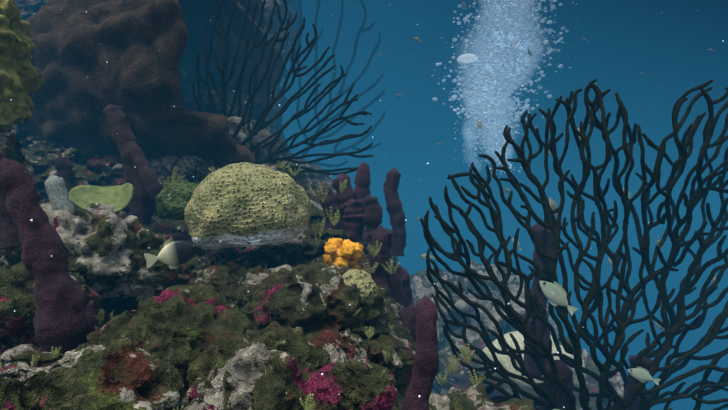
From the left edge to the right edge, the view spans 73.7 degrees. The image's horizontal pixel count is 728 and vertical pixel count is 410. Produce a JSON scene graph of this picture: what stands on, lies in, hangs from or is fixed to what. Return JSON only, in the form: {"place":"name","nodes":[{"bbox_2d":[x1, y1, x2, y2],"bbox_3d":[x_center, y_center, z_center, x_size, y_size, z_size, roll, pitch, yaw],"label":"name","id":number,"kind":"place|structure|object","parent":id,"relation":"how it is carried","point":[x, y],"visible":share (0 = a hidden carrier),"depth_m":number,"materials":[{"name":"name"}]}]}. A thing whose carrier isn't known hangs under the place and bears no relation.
{"place":"outdoors","nodes":[
{"label":"outdoors","id":0,"kind":"place"},
{"bbox_2d":[144,236,198,268],"bbox_3d":[-0.311,0.079,0.790,0.084,0.053,0.034,-13,16,-26],"label":"damselfish","id":1,"kind":"object","parent":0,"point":[176,252],"visible":0.98,"depth_m":0.79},
{"bbox_2d":[0,0,416,409],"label":"reef ground","id":2,"kind":"structure","parent":0,"point":[98,170],"depth_m":1.17,"materials":[{"name":"grey stone"}]},
{"bbox_2d":[0,131,33,177],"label":"rock","id":3,"kind":"object","parent":2,"relation":"on","point":[11,147],"visible":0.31,"depth_m":0.95,"materials":[{"name":"grey stone"}]},
{"bbox_2d":[0,0,45,132],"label":"coral","id":4,"kind":"object","parent":3,"relation":"on","point":[21,76],"visible":0.98,"depth_m":0.94},
{"bbox_2d":[0,361,56,409],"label":"reef rock","id":5,"kind":"object","parent":2,"relation":"on","point":[24,385],"visible":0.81,"depth_m":0.41,"materials":[{"name":"stone"}]},
{"bbox_2d":[0,158,94,353],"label":"rope sponge","id":6,"kind":"object","parent":2,"relation":"on","point":[64,319],"visible":0.79,"depth_m":0.58},
{"bbox_2d":[0,262,101,344],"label":"reef rock","id":7,"kind":"object","parent":2,"relation":"on","point":[17,282],"visible":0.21,"depth_m":0.62,"materials":[{"name":"green stone"}]},
{"bbox_2d":[53,157,73,190],"bbox_3d":[-0.743,-0.075,1.203,0.045,0.092,0.042,0,0,1],"label":"tube sponge","id":8,"kind":"object","parent":2,"relation":"on","point":[63,166],"visible":0.81,"depth_m":1.19},
{"bbox_2d":[0,200,162,301],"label":"reef rock","id":9,"kind":"object","parent":2,"relation":"on","point":[103,244],"visible":0.52,"depth_m":0.78,"materials":[{"name":"grey stone"}]},
{"bbox_2d":[0,150,20,249],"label":"rope sponge","id":10,"kind":"object","parent":9,"relation":"on","point":[9,233],"visible":0.35,"depth_m":0.70},
{"bbox_2d":[44,175,74,212],"bbox_3d":[-0.505,0.012,0.818,0.062,0.125,0.041,0,0,1],"label":"sponge","id":11,"kind":"object","parent":9,"relation":"on","point":[57,192],"visible":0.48,"depth_m":0.81},
{"bbox_2d":[69,183,133,212],"bbox_3d":[-0.497,-0.012,0.912,0.131,0.027,0.101,-12,40,-9],"label":"plate coral","id":12,"kind":"object","parent":9,"relation":"on","point":[119,197],"visible":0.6,"depth_m":0.92},
{"bbox_2d":[29,339,187,409],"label":"reef rock","id":13,"kind":"object","parent":2,"relation":"on","point":[122,374],"visible":0.88,"depth_m":0.45,"materials":[{"name":"green stone"}]},
{"bbox_2d":[103,104,154,225],"bbox_3d":[-0.546,-0.074,1.122,0.125,0.327,0.057,0,0,11],"label":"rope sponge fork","id":14,"kind":"object","parent":2,"relation":"on","point":[141,206],"visible":0.67,"depth_m":1.10,"materials":[{"name":"purple"}]},
{"bbox_2d":[119,141,161,202],"bbox_3d":[-0.507,-0.075,1.102,0.114,0.143,0.050,0,0,23],"label":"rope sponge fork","id":15,"kind":"object","parent":14,"relation":"attached to","point":[132,153],"visible":0.9,"depth_m":1.09,"materials":[{"name":"purple"}]},
{"bbox_2d":[108,245,190,304],"bbox_3d":[-0.392,0.126,0.870,0.159,0.114,0.147,0,0,1],"label":"reef rock","id":16,"kind":"object","parent":2,"relation":"on","point":[157,277],"visible":0.46,"depth_m":0.82,"materials":[{"name":"grey stone"}]},
{"bbox_2d":[20,0,288,168],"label":"rock","id":17,"kind":"object","parent":2,"relation":"on","point":[143,48],"visible":0.46,"depth_m":1.27,"materials":[{"name":"stone"}]},
{"bbox_2d":[86,283,259,392],"bbox_3d":[-0.235,0.189,0.635,0.221,0.164,0.198,0,0,1],"label":"reef rock","id":18,"kind":"object","parent":2,"relation":"on","point":[178,327],"visible":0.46,"depth_m":0.58,"materials":[{"name":"green stone"}]},
{"bbox_2d":[156,180,198,219],"bbox_3d":[-0.397,-0.011,1.063,0.114,0.088,0.101,0,0,1],"label":"star coral","id":19,"kind":"object","parent":2,"relation":"on","point":[171,203],"visible":0.52,"depth_m":1.02},
{"bbox_2d":[150,155,219,181],"bbox_3d":[-0.502,-0.104,1.408,0.213,0.168,0.196,0,0,33],"label":"reef rock","id":20,"kind":"object","parent":2,"relation":"on","point":[190,167],"visible":0.33,"depth_m":1.34,"materials":[{"name":"grey stone"}]},
{"bbox_2d":[187,260,266,308],"bbox_3d":[-0.235,0.158,0.897,0.180,0.112,0.166,0,0,1],"label":"reef rock","id":21,"kind":"object","parent":2,"relation":"on","point":[232,281],"visible":0.35,"depth_m":0.84,"materials":[{"name":"grey stone"}]},
{"bbox_2d":[0,161,485,409],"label":"algae tufts","id":22,"kind":"object","parent":2,"relation":"on","point":[35,361],"visible":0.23,"depth_m":0.94,"materials":[{"name":"green plant"}]},
{"bbox_2d":[184,162,311,249],"bbox_3d":[-0.230,-0.003,0.969,0.248,0.166,0.228,-6,1,-14],"label":"star coral","id":23,"kind":"object","parent":2,"relation":"on","point":[225,208],"visible":1,"depth_m":0.88},
{"bbox_2d":[228,116,280,160],"bbox_3d":[-0.444,-0.176,1.546,0.379,0.228,0.321,0,0,1],"label":"reef rock","id":24,"kind":"object","parent":2,"relation":"on","point":[259,152],"visible":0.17,"depth_m":1.46,"materials":[{"name":"grey stone"}]},
{"bbox_2d":[183,321,329,409],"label":"reef rock","id":25,"kind":"object","parent":2,"relation":"on","point":[270,365],"visible":0.88,"depth_m":0.51,"materials":[{"name":"green stone"}]},
{"bbox_2d":[192,0,373,174],"bbox_3d":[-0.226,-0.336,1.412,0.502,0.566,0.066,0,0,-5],"label":"gorgonian","id":26,"kind":"object","parent":2,"relation":"on","point":[251,96],"visible":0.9,"depth_m":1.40,"materials":[{"name":"black plant"}]},
{"bbox_2d":[241,260,385,334],"bbox_3d":[-0.084,0.167,0.818,0.244,0.149,0.218,0,0,1],"label":"reef rock","id":27,"kind":"object","parent":2,"relation":"on","point":[313,296],"visible":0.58,"depth_m":0.74,"materials":[{"name":"green stone"}]},
{"bbox_2d":[319,185,340,239],"bbox_3d":[-0.082,0.018,1.188,0.052,0.135,0.047,0,0,1],"label":"rope sponge cluster","id":28,"kind":"object","parent":2,"relation":"on","point":[330,201],"visible":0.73,"depth_m":1.17,"materials":[{"name":"purple"}]},
{"bbox_2d":[279,0,385,167],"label":"gorgonian","id":29,"kind":"object","parent":2,"relation":"on","point":[340,91],"visible":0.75,"depth_m":3.21,"materials":[{"name":"black plant"}]},
{"bbox_2d":[305,328,371,363],"bbox_3d":[-0.043,0.201,0.656,0.108,0.071,0.097,0,0,1],"label":"reef rock","id":30,"kind":"object","parent":2,"relation":"on","point":[337,345],"visible":0.42,"depth_m":0.64,"materials":[{"name":"stone"}]},
{"bbox_2d":[322,238,363,269],"bbox_3d":[-0.042,0.105,0.957,0.085,0.081,0.065,0,0,1],"label":"orange sponge","id":31,"kind":"object","parent":2,"relation":"on","point":[349,253],"visible":0.88,"depth_m":0.94},
{"bbox_2d":[332,173,355,230],"bbox_3d":[-0.041,-0.003,1.205,0.076,0.151,0.065,0,0,1],"label":"rope sponge cluster","id":32,"kind":"object","parent":2,"relation":"on","point":[346,195],"visible":0.54,"depth_m":1.19,"materials":[{"name":"purple"}]},
{"bbox_2d":[301,357,396,409],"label":"reef rock","id":33,"kind":"object","parent":2,"relation":"on","point":[362,383],"visible":0.83,"depth_m":0.50,"materials":[{"name":"green stone"}]},
{"bbox_2d":[342,198,364,239],"bbox_3d":[-0.025,0.034,1.167,0.058,0.098,0.063,0,0,1],"label":"rope sponge cluster","id":34,"kind":"object","parent":2,"relation":"on","point":[353,218],"visible":0.81,"depth_m":1.15,"materials":[{"name":"purple"}]},
{"bbox_2d":[343,269,377,304],"bbox_3d":[-0.011,0.133,0.788,0.069,0.058,0.063,0,0,1],"label":"star coral","id":35,"kind":"object","parent":2,"relation":"on","point":[367,287],"visible":0.58,"depth_m":0.77},
{"bbox_2d":[354,162,370,232],"bbox_3d":[-0.010,-0.019,1.236,0.056,0.184,0.050,0,0,1],"label":"rope sponge cluster","id":36,"kind":"object","parent":2,"relation":"on","point":[362,182],"visible":0.58,"depth_m":1.22,"materials":[{"name":"purple"}]},
{"bbox_2d":[361,194,382,244],"bbox_3d":[0.018,0.035,1.143,0.053,0.123,0.052,0,0,1],"label":"rope sponge cluster","id":37,"kind":"object","parent":2,"relation":"on","point":[373,215],"visible":0.77,"depth_m":1.13,"materials":[{"name":"purple"}]},
{"bbox_2d":[366,230,390,291],"bbox_3d":[0.031,0.120,1.034,0.051,0.135,0.048,0,0,32],"label":"rope sponge cluster","id":38,"kind":"object","parent":2,"relation":"on","point":[379,274],"visible":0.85,"depth_m":1.02,"materials":[{"name":"purple"}]},
{"bbox_2d":[368,224,404,306],"bbox_3d":[0.051,0.177,1.085,0.083,0.268,0.064,0,0,1],"label":"tube sponge","id":39,"kind":"object","parent":2,"relation":"on","point":[395,284],"visible":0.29,"depth_m":1.07},
{"bbox_2d":[383,168,406,255],"bbox_3d":[0.085,0.018,1.333,0.065,0.243,0.048,0,0,1],"label":"tube sponge","id":40,"kind":"object","parent":2,"relation":"on","point":[395,211],"visible":0.98,"depth_m":1.32},
{"bbox_2d":[397,264,412,307],"bbox_3d":[0.091,0.210,1.134,0.047,0.145,0.045,0,0,1],"label":"rope sponge cluster","id":41,"kind":"object","parent":2,"relation":"on","point":[403,274],"visible":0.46,"depth_m":1.12,"materials":[{"name":"purple"}]},
{"bbox_2d":[400,303,416,341],"bbox_3d":[0.089,0.277,0.984,0.057,0.157,0.064,0,0,35],"label":"tube sponge","id":42,"kind":"object","parent":2,"relation":"on","point":[408,315],"visible":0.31,"depth_m":0.96},
{"bbox_2d":[401,295,438,409],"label":"tube sponge","id":43,"kind":"object","parent":2,"relation":"on","point":[425,366],"visible":1,"depth_m":0.58},
{"bbox_2d":[429,382,535,409],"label":"reef rock","id":44,"kind":"object","parent":2,"relation":"on","point":[474,396],"visible":0.77,"depth_m":0.75,"materials":[{"name":"grey stone"}]},
{"bbox_2d":[189,0,265,90],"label":"rock","id":45,"kind":"object","parent":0,"point":[233,37],"visible":0.4,"depth_m":1.91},
{"bbox_2d":[10,10,723,407],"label":"suspended particles","id":46,"kind":"object","parent":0,"point":[296,164],"visible":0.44,"depth_m":0.50,"materials":[{"name":"white"}]},
{"bbox_2d":[420,253,434,258],"bbox_3d":[0.194,0.157,1.482,0.049,0.021,0.016,5,0,-4],"label":"fish","id":47,"kind":"object","parent":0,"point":[423,256],"visible":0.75,"depth_m":1.48},
{"bbox_2d":[477,120,483,130],"bbox_3d":[0.377,-0.259,1.577,0.017,0.039,0.013,-30,-1,1],"label":"fish","id":48,"kind":"object","parent":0,"point":[479,124],"visible":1,"depth_m":1.58},
{"bbox_2d":[410,260,558,352],"bbox_3d":[0.476,0.669,2.273,0.846,0.795,0.752,0,0,1],"label":"reef outcrop","id":49,"kind":"object","parent":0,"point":[421,285],"visible":0.17,"depth_m":2.08,"materials":[{"name":"grey stone"}]},
{"bbox_2d":[280,0,727,409],"label":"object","id":50,"kind":"structure","parent":0,"point":[667,41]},
{"bbox_2d":[431,0,578,174],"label":"air bubbles","id":51,"kind":"object","parent":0,"point":[500,76],"visible":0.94,"depth_m":4.85,"materials":[{"name":"blue"}]},
{"bbox_2d":[457,54,477,62],"bbox_3d":[1.057,-1.504,4.963,0.211,0.074,0.211,0,0,1],"label":"air bubble","id":52,"kind":"object","parent":51,"relation":"attached to","point":[463,58],"visible":0.88,"depth_m":4.91,"materials":[{"name":"white"}]},
{"bbox_2d":[456,1,543,163],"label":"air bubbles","id":53,"kind":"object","parent":51,"relation":"attached to","point":[499,44],"depth_m":5.65},
{"bbox_2d":[512,238,521,250],"bbox_3d":[0.434,0.111,1.376,0.019,0.044,0.014,-35,3,-4],"label":"fish","id":54,"kind":"object","parent":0,"point":[518,246],"visible":0.65,"depth_m":1.38},
{"bbox_2d":[431,339,623,409],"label":"reef outcrop","id":55,"kind":"object","parent":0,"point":[459,380],"visible":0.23,"depth_m":1.85,"materials":[{"name":"grey stone"}]},
{"bbox_2d":[481,331,585,395],"bbox_3d":[0.541,0.509,1.576,0.322,0.189,0.260,0,0,1],"label":"plate coral","id":56,"kind":"object","parent":55,"relation":"on","point":[505,361],"visible":0.25,"depth_m":1.50},
{"bbox_2d":[540,360,574,409],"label":"rope sponge","id":57,"kind":"object","parent":55,"relation":"on","point":[564,370],"visible":0.44,"depth_m":1.00},
{"bbox_2d":[523,223,552,376],"bbox_3d":[0.438,0.234,1.226,0.076,0.382,0.074,0,0,39],"label":"rope sponge","id":58,"kind":"object","parent":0,"point":[542,298],"visible":0.33,"depth_m":1.21},
{"bbox_2d":[549,197,557,214],"bbox_3d":[0.440,0.003,1.126,0.015,0.043,0.016,0,0,38],"label":"fish","id":59,"kind":"object","parent":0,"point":[553,204],"visible":0.81,"depth_m":1.12},
{"bbox_2d":[539,281,577,315],"bbox_3d":[0.330,0.155,0.828,0.078,0.034,0.026,42,6,7],"label":"fish","id":60,"kind":"object","parent":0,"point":[555,293],"visible":0.98,"depth_m":0.82},
{"bbox_2d":[557,337,572,346],"bbox_3d":[0.452,0.306,1.075,0.054,0.024,0.018,12,2,9],"label":"fish","id":61,"kind":"object","parent":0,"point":[567,340],"visible":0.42,"depth_m":1.07},
{"bbox_2d":[420,79,727,409],"bbox_3d":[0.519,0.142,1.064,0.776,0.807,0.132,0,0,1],"label":"sea fan","id":62,"kind":"object","parent":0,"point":[670,306],"visible":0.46,"depth_m":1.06},
{"bbox_2d":[622,355,652,409],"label":"rope sponge","id":63,"kind":"object","parent":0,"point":[631,383],"visible":0.38,"depth_m":1.06},
{"bbox_2d":[627,366,660,384],"bbox_3d":[0.503,0.307,0.874,0.059,0.026,0.019,20,2,7],"label":"fish","id":64,"kind":"object","parent":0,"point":[641,374],"visible":1,"depth_m":0.87},
{"bbox_2d":[655,321,664,330],"bbox_3d":[0.751,0.305,1.219,0.049,0.021,0.016,35,3,4],"label":"fish","id":65,"kind":"object","parent":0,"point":[660,327],"visible":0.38,"depth_m":1.22}
]}

